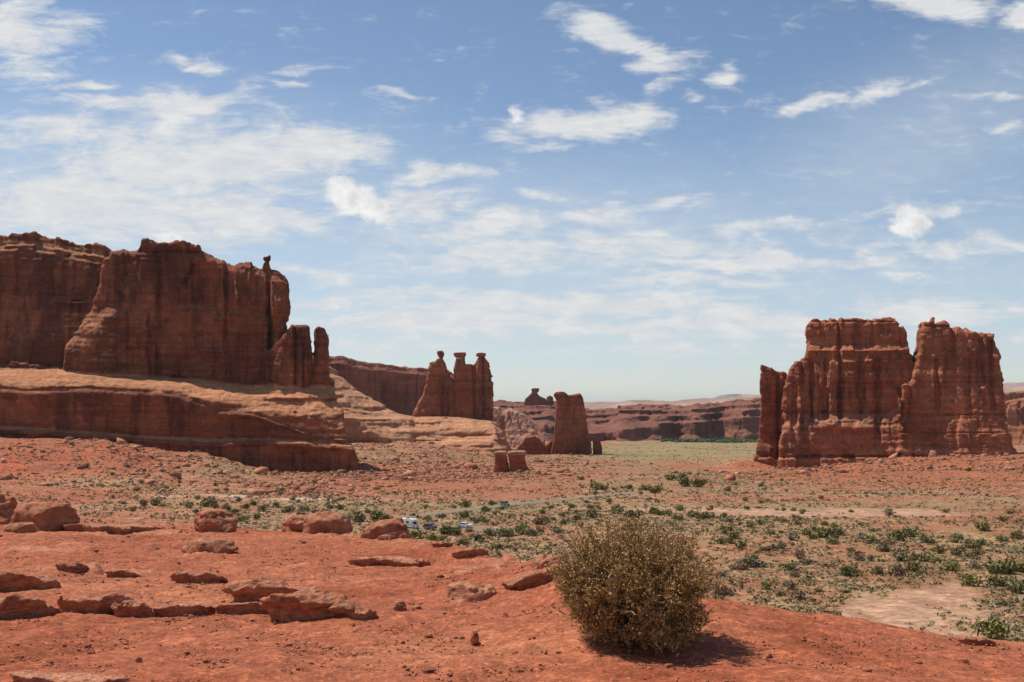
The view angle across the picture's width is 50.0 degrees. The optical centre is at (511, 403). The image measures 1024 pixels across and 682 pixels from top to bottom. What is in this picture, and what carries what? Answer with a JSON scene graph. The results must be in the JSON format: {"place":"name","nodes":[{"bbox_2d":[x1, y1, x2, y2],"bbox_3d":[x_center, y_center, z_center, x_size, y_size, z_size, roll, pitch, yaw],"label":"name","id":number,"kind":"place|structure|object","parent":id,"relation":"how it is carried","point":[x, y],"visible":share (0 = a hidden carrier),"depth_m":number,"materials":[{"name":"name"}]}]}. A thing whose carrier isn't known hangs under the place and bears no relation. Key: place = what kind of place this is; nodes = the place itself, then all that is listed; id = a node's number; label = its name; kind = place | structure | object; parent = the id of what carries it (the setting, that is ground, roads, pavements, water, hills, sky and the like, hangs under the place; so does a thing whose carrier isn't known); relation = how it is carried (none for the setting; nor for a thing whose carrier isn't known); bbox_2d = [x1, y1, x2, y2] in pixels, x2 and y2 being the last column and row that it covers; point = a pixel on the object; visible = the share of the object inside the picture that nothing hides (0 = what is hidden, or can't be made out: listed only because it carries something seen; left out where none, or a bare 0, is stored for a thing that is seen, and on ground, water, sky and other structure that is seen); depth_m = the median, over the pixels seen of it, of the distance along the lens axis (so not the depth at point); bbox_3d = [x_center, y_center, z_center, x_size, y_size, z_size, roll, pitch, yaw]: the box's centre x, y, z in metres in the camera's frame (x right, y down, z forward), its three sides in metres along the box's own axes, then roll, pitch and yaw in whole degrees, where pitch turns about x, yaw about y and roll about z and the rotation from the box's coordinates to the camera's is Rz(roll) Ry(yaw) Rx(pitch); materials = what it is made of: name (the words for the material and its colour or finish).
{"place":"outdoors","nodes":[
{"label":"outdoors","id":0,"kind":"place"},
{"bbox_2d":[329,366,511,454],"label":"slickrock slope","id":1,"kind":"structure","parent":0,"point":[368,419],"depth_m":1289.91,"materials":[{"name":"beige stone"}]},
{"bbox_2d":[412,351,493,421],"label":"rock spires","id":2,"kind":"object","parent":1,"relation":"on","point":[468,392],"visible":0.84,"depth_m":1494.32,"materials":[{"name":"red stone"}]},
{"bbox_2d":[0,522,1023,681],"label":"red dirt slope","id":3,"kind":"structure","parent":0,"point":[591,662],"depth_m":8.30,"materials":[{"name":"soil"}]},
{"bbox_2d":[0,492,17,524],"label":"boulder","id":4,"kind":"object","parent":3,"relation":"on","point":[8,505],"visible":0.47,"depth_m":26.39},
{"bbox_2d":[3,522,40,532],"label":"rock","id":5,"kind":"object","parent":3,"relation":"on","point":[25,527],"visible":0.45,"depth_m":21.71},
{"bbox_2d":[0,570,60,592],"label":"ledge","id":6,"kind":"object","parent":3,"relation":"on","point":[13,582],"visible":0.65,"depth_m":11.81,"materials":[{"name":"stone"}]},
{"bbox_2d":[0,592,62,618],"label":"ledge","id":7,"kind":"object","parent":3,"relation":"on","point":[15,605],"visible":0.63,"depth_m":9.30,"materials":[{"name":"stone"}]},
{"bbox_2d":[9,502,79,531],"bbox_3d":[-10.599,2.674,24.843,1.486,0.932,1.020,0,0,0],"label":"boulder","id":8,"kind":"object","parent":3,"relation":"on","point":[49,516],"visible":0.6,"depth_m":24.54,"materials":[{"name":"stone"}]},
{"bbox_2d":[10,670,128,681],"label":"rock slab","id":9,"kind":"object","parent":3,"relation":"on","point":[27,676],"visible":0.98,"depth_m":6.33,"materials":[{"name":"stone"}]},
{"bbox_2d":[55,561,88,571],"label":"rock","id":10,"kind":"object","parent":3,"relation":"on","point":[78,566],"visible":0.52,"depth_m":13.52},
{"bbox_2d":[57,592,134,615],"bbox_3d":[-3.691,1.827,9.989,0.843,0.287,0.631,0,0,0],"label":"rock slab","id":11,"kind":"object","parent":3,"relation":"on","point":[90,603],"visible":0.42,"depth_m":9.74,"materials":[{"name":"stone"}]},
{"bbox_2d":[63,523,163,534],"bbox_3d":[-9.267,2.820,25.361,2.034,0.309,2.336,0,0,0],"label":"rock slab","id":12,"kind":"object","parent":3,"relation":"on","point":[111,529],"visible":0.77,"depth_m":24.51,"materials":[{"name":"stone"}]},
{"bbox_2d":[104,568,145,577],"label":"rock","id":13,"kind":"object","parent":3,"relation":"on","point":[118,572],"visible":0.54,"depth_m":13.45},
{"bbox_2d":[111,600,156,617],"bbox_3d":[-3.322,1.838,9.722,0.382,0.253,0.369,0,0,24],"label":"rock","id":14,"kind":"object","parent":3,"relation":"on","point":[128,608],"visible":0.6,"depth_m":9.60,"materials":[{"name":"stone"}]},
{"bbox_2d":[152,602,215,616],"bbox_3d":[-2.962,1.860,9.886,0.595,0.199,0.500,0,0,0],"label":"rock slab","id":15,"kind":"object","parent":3,"relation":"on","point":[188,608],"visible":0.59,"depth_m":9.67,"materials":[{"name":"stone"}]},
{"bbox_2d":[170,571,227,583],"bbox_3d":[-3.671,2.058,12.876,0.714,0.238,0.433,0,0,0],"label":"rock","id":16,"kind":"object","parent":3,"relation":"on","point":[187,577],"visible":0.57,"depth_m":12.70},
{"bbox_2d":[181,537,238,553],"bbox_3d":[-4.962,2.365,18.075,0.782,0.339,0.800,0,0,-38],"label":"rock mound","id":17,"kind":"object","parent":3,"relation":"on","point":[212,544],"visible":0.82,"depth_m":17.86,"materials":[{"name":"stone"}]},
{"bbox_2d":[194,509,238,532],"bbox_3d":[-7.040,2.890,26.048,1.071,0.785,0.877,0,0,0],"label":"boulder","id":18,"kind":"object","parent":3,"relation":"on","point":[217,520],"visible":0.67,"depth_m":25.80,"materials":[{"name":"stone"}]},
{"bbox_2d":[214,602,267,614],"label":"rock","id":19,"kind":"object","parent":3,"relation":"on","point":[243,608],"visible":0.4,"depth_m":9.77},
{"bbox_2d":[221,577,319,602],"bbox_3d":[-2.459,1.913,11.277,1.082,0.338,0.681,0,0,0],"label":"rock slab","id":20,"kind":"object","parent":3,"relation":"on","point":[255,589],"visible":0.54,"depth_m":11.02,"materials":[{"name":"stone"}]},
{"bbox_2d":[281,515,307,532],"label":"boulder","id":21,"kind":"object","parent":3,"relation":"on","point":[295,523],"visible":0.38,"depth_m":26.86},
{"bbox_2d":[260,589,346,622],"bbox_3d":[-1.752,1.762,9.308,0.754,0.402,0.480,0,0,18],"label":"outcrop","id":22,"kind":"object","parent":3,"relation":"on","point":[295,606],"visible":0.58,"depth_m":9.13,"materials":[{"name":"stone"}]},
{"bbox_2d":[302,511,352,534],"bbox_3d":[-4.359,2.916,25.804,1.162,0.811,1.073,0,0,0],"label":"boulder","id":23,"kind":"object","parent":3,"relation":"on","point":[316,522],"visible":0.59,"depth_m":25.43,"materials":[{"name":"stone"}]},
{"bbox_2d":[327,599,376,619],"bbox_3d":[-1.353,1.779,9.199,0.467,0.317,0.382,0,0,0],"label":"rock","id":24,"kind":"object","parent":3,"relation":"on","point":[345,608],"visible":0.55,"depth_m":9.05,"materials":[{"name":"stone"}]},
{"bbox_2d":[348,556,419,566],"bbox_3d":[-1.904,2.360,16.554,1.112,0.221,1.068,0,0,0],"label":"rock slab","id":25,"kind":"object","parent":3,"relation":"on","point":[395,561],"visible":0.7,"depth_m":16.10,"materials":[{"name":"stone"}]},
{"bbox_2d":[360,517,409,538],"bbox_3d":[-2.681,2.759,23.294,1.083,0.696,0.897,0,0,0],"label":"boulder","id":26,"kind":"object","parent":3,"relation":"on","point":[396,527],"visible":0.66,"depth_m":22.95,"materials":[{"name":"stone"}]},
{"bbox_2d":[378,534,395,540],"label":"stone","id":27,"kind":"object","parent":3,"relation":"on","point":[385,537],"visible":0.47,"depth_m":22.14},
{"bbox_2d":[393,601,406,610],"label":"stone","id":28,"kind":"object","parent":3,"relation":"on","point":[399,605],"visible":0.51,"depth_m":9.74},
{"bbox_2d":[412,558,431,566],"bbox_3d":[-1.383,2.391,16.430,0.372,0.183,0.359,0,0,0],"label":"ledge","id":29,"kind":"object","parent":3,"relation":"on","point":[424,562],"visible":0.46,"depth_m":16.28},
{"bbox_2d":[431,542,452,547],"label":"stone","id":30,"kind":"object","parent":3,"relation":"on","point":[438,545],"visible":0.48,"depth_m":18.96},
{"bbox_2d":[451,546,489,557],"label":"rock","id":31,"kind":"object","parent":3,"relation":"on","point":[473,552],"visible":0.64,"depth_m":17.11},
{"bbox_2d":[446,581,496,602],"bbox_3d":[-0.384,1.825,10.499,0.486,0.257,0.458,0,0,0],"label":"rock mound","id":32,"kind":"object","parent":3,"relation":"on","point":[465,591],"visible":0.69,"depth_m":10.36,"materials":[{"name":"stone"}]},
{"bbox_2d":[470,630,478,642],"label":"stone","id":33,"kind":"object","parent":3,"relation":"on","point":[474,637],"visible":1,"depth_m":7.96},
{"bbox_2d":[502,564,565,589],"bbox_3d":[0.213,1.714,10.604,0.623,0.356,0.476,0,0,0],"label":"ledge","id":34,"kind":"object","parent":3,"relation":"on","point":[533,579],"visible":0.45,"depth_m":10.41,"materials":[{"name":"stone"}]},
{"bbox_2d":[530,554,561,570],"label":"rock","id":35,"kind":"object","parent":3,"relation":"on","point":[540,561],"visible":0.38,"depth_m":11.48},
{"bbox_2d":[544,511,724,656],"bbox_3d":[0.847,1.256,7.553,1.260,1.045,1.251,0,0,0],"label":"dry bush","id":36,"kind":"object","parent":3,"relation":"on","point":[628,590],"visible":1,"depth_m":7.27,"materials":[{"name":"brown plant"}]},
{"bbox_2d":[956,637,996,645],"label":"flat rock","id":37,"kind":"object","parent":3,"relation":"on","point":[975,640],"visible":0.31,"depth_m":8.37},
{"bbox_2d":[0,436,1023,641],"bbox_3d":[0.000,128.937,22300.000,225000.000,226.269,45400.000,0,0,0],"label":"ground","id":38,"kind":"structure","parent":0,"point":[907,603],"depth_m":444.81,"materials":[{"name":"soil"}]},
{"bbox_2d":[150,496,162,505],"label":"olive green shrub","id":39,"kind":"object","parent":38,"relation":"on","point":[155,501],"visible":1,"depth_m":398.09,"materials":[{"name":"green plant"}]},
{"bbox_2d":[0,231,360,472],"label":"sandstone mesa","id":40,"kind":"structure","parent":38,"relation":"on","point":[181,345],"depth_m":850.92,"materials":[{"name":"stone"}]},
{"bbox_2d":[198,496,218,506],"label":"olive green shrub","id":41,"kind":"object","parent":38,"relation":"on","point":[206,502],"visible":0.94,"depth_m":399.72,"materials":[{"name":"green plant"}]},
{"bbox_2d":[253,467,268,475],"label":"fallen block","id":42,"kind":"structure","parent":38,"relation":"on","point":[260,470],"depth_m":661.20,"materials":[{"name":"red stone"}]},
{"bbox_2d":[348,509,366,522],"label":"olive green shrub","id":43,"kind":"object","parent":38,"relation":"on","point":[358,516],"visible":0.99,"depth_m":346.30,"materials":[{"name":"green plant"}]},
{"bbox_2d":[368,508,384,519],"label":"dark green shrub","id":44,"kind":"object","parent":38,"relation":"on","point":[375,513],"visible":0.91,"depth_m":354.23,"materials":[{"name":"green plant"}]},
{"bbox_2d":[312,355,454,415],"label":"dark cliff","id":45,"kind":"structure","parent":38,"relation":"on","point":[397,389],"depth_m":1943.94,"materials":[{"name":"stone"}]},
{"bbox_2d":[408,529,422,538],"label":"yellow green shrub","id":46,"kind":"object","parent":38,"relation":"on","point":[414,534],"visible":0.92,"depth_m":299.53,"materials":[{"name":"green plant"}]},
{"bbox_2d":[440,523,453,533],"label":"dark green shrub","id":47,"kind":"object","parent":38,"relation":"on","point":[444,528],"visible":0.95,"depth_m":308.41,"materials":[{"name":"green plant"}]},
{"bbox_2d":[448,525,461,534],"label":"dark green shrub","id":48,"kind":"object","parent":38,"relation":"on","point":[456,530],"visible":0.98,"depth_m":306.94,"materials":[{"name":"green plant"}]},
{"bbox_2d":[481,527,496,535],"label":"olive green shrub","id":49,"kind":"object","parent":38,"relation":"on","point":[491,531],"visible":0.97,"depth_m":306.48,"materials":[{"name":"green plant"}]},
{"bbox_2d":[493,451,508,472],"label":"capped rock","id":50,"kind":"object","parent":38,"relation":"on","point":[501,464],"visible":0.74,"depth_m":856.87,"materials":[{"name":"red stone"}]},
{"bbox_2d":[496,525,516,536],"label":"olive green shrub","id":51,"kind":"object","parent":38,"relation":"on","point":[507,531],"visible":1,"depth_m":304.31,"materials":[{"name":"green plant"}]},
{"bbox_2d":[0,437,1023,641],"bbox_3d":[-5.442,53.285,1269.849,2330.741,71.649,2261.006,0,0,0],"label":"desert scrub","id":52,"kind":"object","parent":38,"relation":"on","point":[993,590],"visible":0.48,"depth_m":346.18,"materials":[{"name":"green plant"}]},
{"bbox_2d":[0,436,1023,496],"bbox_3d":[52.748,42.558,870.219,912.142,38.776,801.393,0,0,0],"label":"rubble","id":53,"kind":"object","parent":38,"relation":"on","point":[404,475],"visible":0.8,"depth_m":730.29,"materials":[{"name":"red stone"}]},
{"bbox_2d":[508,450,527,471],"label":"capped rock","id":54,"kind":"object","parent":38,"relation":"on","point":[517,461],"visible":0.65,"depth_m":854.77,"materials":[{"name":"red stone"}]},
{"bbox_2d":[493,407,544,447],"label":"pink rock dome","id":55,"kind":"object","parent":38,"relation":"on","point":[516,426],"visible":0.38,"depth_m":1711.68,"materials":[{"name":"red stone"}]},
{"bbox_2d":[514,523,531,534],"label":"olive green shrub","id":56,"kind":"object","parent":38,"relation":"on","point":[520,528],"visible":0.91,"depth_m":309.66,"materials":[{"name":"green plant"}]},
{"bbox_2d":[525,526,541,535],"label":"grey green shrub","id":57,"kind":"object","parent":38,"relation":"on","point":[535,532],"visible":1,"depth_m":306.20,"materials":[{"name":"green plant"}]},
{"bbox_2d":[516,435,552,454],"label":"rock fin","id":58,"kind":"object","parent":38,"relation":"on","point":[534,444],"visible":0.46,"depth_m":1290.42,"materials":[{"name":"red stone"}]},
{"bbox_2d":[531,515,549,523],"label":"brown shrub","id":59,"kind":"object","parent":38,"relation":"on","point":[539,520],"visible":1,"depth_m":329.70,"materials":[{"name":"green plant"}]},
{"bbox_2d":[551,391,591,454],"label":"rock fin","id":60,"kind":"object","parent":38,"relation":"on","point":[571,434],"visible":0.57,"depth_m":1301.04,"materials":[{"name":"red stone"}]},
{"bbox_2d":[585,507,598,517],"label":"dark green shrub","id":61,"kind":"object","parent":38,"relation":"on","point":[592,513],"visible":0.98,"depth_m":360.19,"materials":[{"name":"green plant"}]},
{"bbox_2d":[589,479,604,489],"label":"dark green shrub","id":62,"kind":"object","parent":38,"relation":"on","point":[598,486],"visible":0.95,"depth_m":535.79,"materials":[{"name":"green plant"}]},
{"bbox_2d":[593,437,601,453],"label":"rock pillar","id":63,"kind":"object","parent":38,"relation":"on","point":[597,447],"visible":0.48,"depth_m":1314.11,"materials":[{"name":"red stone"}]},
{"bbox_2d":[608,504,623,513],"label":"olive green shrub","id":64,"kind":"object","parent":38,"relation":"on","point":[616,509],"visible":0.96,"depth_m":383.15,"materials":[{"name":"green plant"}]},
{"bbox_2d":[493,398,760,441],"bbox_3d":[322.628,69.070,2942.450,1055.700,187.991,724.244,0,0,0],"label":"cliff","id":65,"kind":"structure","parent":38,"relation":"on","point":[737,418],"depth_m":2989.09,"materials":[{"name":"stone"}]},
{"bbox_2d":[524,388,553,405],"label":"castle rock","id":66,"kind":"object","parent":65,"relation":"on","point":[533,398],"visible":1,"depth_m":2860.39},
{"bbox_2d":[648,483,663,492],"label":"dark green shrub","id":67,"kind":"object","parent":38,"relation":"on","point":[655,489],"visible":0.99,"depth_m":507.34,"materials":[{"name":"green plant"}]},
{"bbox_2d":[677,476,693,486],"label":"dark green shrub","id":68,"kind":"object","parent":38,"relation":"on","point":[683,481],"visible":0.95,"depth_m":568.05,"materials":[{"name":"green plant"}]},
{"bbox_2d":[691,476,706,486],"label":"dark green shrub","id":69,"kind":"object","parent":38,"relation":"on","point":[697,482],"visible":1,"depth_m":561.74,"materials":[{"name":"green plant"}]},
{"bbox_2d":[655,437,757,442],"bbox_3d":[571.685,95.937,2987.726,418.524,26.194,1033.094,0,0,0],"label":"thicket","id":70,"kind":"object","parent":38,"relation":"on","point":[727,440],"visible":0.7,"depth_m":2699.90,"materials":[{"name":"green plant"}]},
{"bbox_2d":[726,529,742,538],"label":"olive green shrub","id":71,"kind":"object","parent":38,"relation":"on","point":[732,534],"visible":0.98,"depth_m":299.00,"materials":[{"name":"green plant"}]},
{"bbox_2d":[733,539,747,547],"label":"yellow green shrub","id":72,"kind":"object","parent":38,"relation":"on","point":[740,543],"visible":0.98,"depth_m":276.64,"materials":[{"name":"green plant"}]},
{"bbox_2d":[736,554,755,565],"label":"grey green shrub","id":73,"kind":"object","parent":38,"relation":"on","point":[749,560],"visible":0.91,"depth_m":243.63,"materials":[{"name":"green plant"}]},
{"bbox_2d":[753,560,768,567],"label":"grey green shrub","id":74,"kind":"object","parent":38,"relation":"on","point":[760,563],"visible":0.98,"depth_m":243.66,"materials":[{"name":"green plant"}]},
{"bbox_2d":[753,365,786,465],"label":"sandstone slab","id":75,"kind":"structure","parent":38,"relation":"on","point":[772,382],"depth_m":1045.01,"materials":[{"name":"stone"}]},
{"bbox_2d":[785,531,799,540],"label":"grey green shrub","id":76,"kind":"object","parent":38,"relation":"on","point":[790,536],"visible":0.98,"depth_m":296.34,"materials":[{"name":"green plant"}]},
{"bbox_2d":[812,525,834,537],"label":"dark green shrub","id":77,"kind":"object","parent":38,"relation":"on","point":[824,532],"visible":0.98,"depth_m":300.94,"materials":[{"name":"green plant"}]},
{"bbox_2d":[825,537,840,544],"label":"olive green shrub","id":78,"kind":"object","parent":38,"relation":"on","point":[833,541],"visible":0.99,"depth_m":287.80,"materials":[{"name":"green plant"}]},
{"bbox_2d":[839,563,863,575],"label":"dark green shrub","id":79,"kind":"object","parent":38,"relation":"on","point":[846,569],"visible":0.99,"depth_m":232.52,"materials":[{"name":"green plant"}]},
{"bbox_2d":[861,533,879,543],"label":"olive green shrub","id":80,"kind":"object","parent":38,"relation":"on","point":[868,540],"visible":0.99,"depth_m":289.05,"materials":[{"name":"green plant"}]},
{"bbox_2d":[774,317,1016,468],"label":"sandstone butte","id":81,"kind":"object","parent":38,"relation":"on","point":[856,390],"visible":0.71,"depth_m":992.66,"materials":[{"name":"stone"}]},
{"bbox_2d":[885,528,907,541],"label":"dark green shrub","id":82,"kind":"object","parent":38,"relation":"on","point":[898,534],"visible":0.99,"depth_m":296.64,"materials":[{"name":"green plant"}]},
{"bbox_2d":[888,563,908,575],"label":"brown shrub","id":83,"kind":"object","parent":38,"relation":"on","point":[899,570],"visible":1,"depth_m":231.53,"materials":[{"name":"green plant"}]},
{"bbox_2d":[890,546,917,560],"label":"grey green shrub","id":84,"kind":"object","parent":38,"relation":"on","point":[898,554],"visible":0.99,"depth_m":253.44,"materials":[{"name":"green plant"}]},
{"bbox_2d":[902,524,920,536],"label":"olive green shrub","id":85,"kind":"object","parent":38,"relation":"on","point":[915,531],"visible":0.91,"depth_m":304.16,"materials":[{"name":"green plant"}]},
{"bbox_2d":[905,562,919,571],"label":"dark green shrub","id":86,"kind":"object","parent":38,"relation":"on","point":[913,566],"visible":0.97,"depth_m":236.71,"materials":[{"name":"green plant"}]},
{"bbox_2d":[916,550,933,561],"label":"olive green shrub","id":87,"kind":"object","parent":38,"relation":"on","point":[924,556],"visible":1,"depth_m":252.94,"materials":[{"name":"green plant"}]},
{"bbox_2d":[916,534,934,542],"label":"olive green shrub","id":88,"kind":"object","parent":38,"relation":"on","point":[923,538],"visible":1,"depth_m":289.32,"materials":[{"name":"green plant"}]},
{"bbox_2d":[939,561,960,570],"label":"yellow green shrub","id":89,"kind":"object","parent":38,"relation":"on","point":[956,565],"visible":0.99,"depth_m":238.54,"materials":[{"name":"green plant"}]},
{"bbox_2d":[960,571,984,585],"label":"yellow green shrub","id":90,"kind":"object","parent":38,"relation":"on","point":[972,580],"visible":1,"depth_m":219.28,"materials":[{"name":"green plant"}]},
{"bbox_2d":[973,521,990,530],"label":"dark green shrub","id":91,"kind":"object","parent":38,"relation":"on","point":[983,526],"visible":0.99,"depth_m":316.86,"materials":[{"name":"green plant"}]},
{"bbox_2d":[969,616,1012,639],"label":"yellow green shrub","id":92,"kind":"object","parent":38,"relation":"on","point":[988,627],"visible":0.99,"depth_m":159.69,"materials":[{"name":"green plant"}]},
{"bbox_2d":[985,572,1008,586],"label":"dark green shrub","id":93,"kind":"object","parent":38,"relation":"on","point":[1000,581],"visible":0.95,"depth_m":219.34,"materials":[{"name":"green plant"}]},
{"bbox_2d":[985,555,1016,573],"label":"dark green shrub","id":94,"kind":"object","parent":38,"relation":"on","point":[997,567],"visible":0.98,"depth_m":233.23,"materials":[{"name":"green plant"}]},
{"bbox_2d":[996,597,1014,605],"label":"grey green shrub","id":95,"kind":"object","parent":38,"relation":"on","point":[1005,601],"visible":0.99,"depth_m":194.41,"materials":[{"name":"green plant"}]},
{"bbox_2d":[1001,574,1023,593],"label":"olive green shrub","id":96,"kind":"object","parent":38,"relation":"on","point":[1014,586],"visible":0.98,"depth_m":209.39,"materials":[{"name":"green plant"}]},
{"bbox_2d":[1004,398,1023,444],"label":"orange cliff","id":97,"kind":"structure","parent":38,"relation":"on","point":[1014,410],"depth_m":2286.37,"materials":[{"name":"stone"}]},
{"bbox_2d":[1004,390,1023,400],"bbox_3d":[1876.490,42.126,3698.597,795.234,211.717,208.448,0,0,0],"label":"dark ridge","id":98,"kind":"structure","parent":38,"relation":"on","point":[1010,395],"depth_m":3600.37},
{"bbox_2d":[1009,531,1023,538],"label":"dark green shrub","id":99,"kind":"object","parent":38,"relation":"on","point":[1016,534],"visible":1,"depth_m":301.08,"materials":[{"name":"green plant"}]},
{"bbox_2d":[1011,560,1023,571],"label":"dark green shrub","id":100,"kind":"object","parent":38,"relation":"on","point":[1020,566],"visible":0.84,"depth_m":235.08,"materials":[{"name":"green plant"}]},
{"bbox_2d":[0,0,1023,401],"label":"sky","id":101,"kind":"structure","parent":0,"point":[598,200],"materials":[{"name":"blue"}]},
{"bbox_2d":[389,492,649,535],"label":"road","id":102,"kind":"structure","parent":0,"point":[479,528],"depth_m":397.29,"materials":[{"name":"asphalt"}]},
{"bbox_2d":[402,517,418,528],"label":"camper van","id":103,"kind":"object","parent":102,"relation":"on","point":[409,522],"visible":0.76,"depth_m":321.26,"materials":[{"name":"white paint"}]},
{"bbox_2d":[584,387,1023,408],"bbox_3d":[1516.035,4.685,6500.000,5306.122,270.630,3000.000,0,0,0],"label":"tan hills","id":104,"kind":"structure","parent":0,"point":[601,405],"depth_m":6216.04,"materials":[{"name":"stone"}]},
{"bbox_2d":[1003,382,1023,386],"bbox_3d":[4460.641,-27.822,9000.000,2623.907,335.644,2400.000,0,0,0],"label":"purple hills","id":105,"kind":"structure","parent":0,"point":[1013,384],"depth_m":8777.59,"materials":[{"name":"stone"}]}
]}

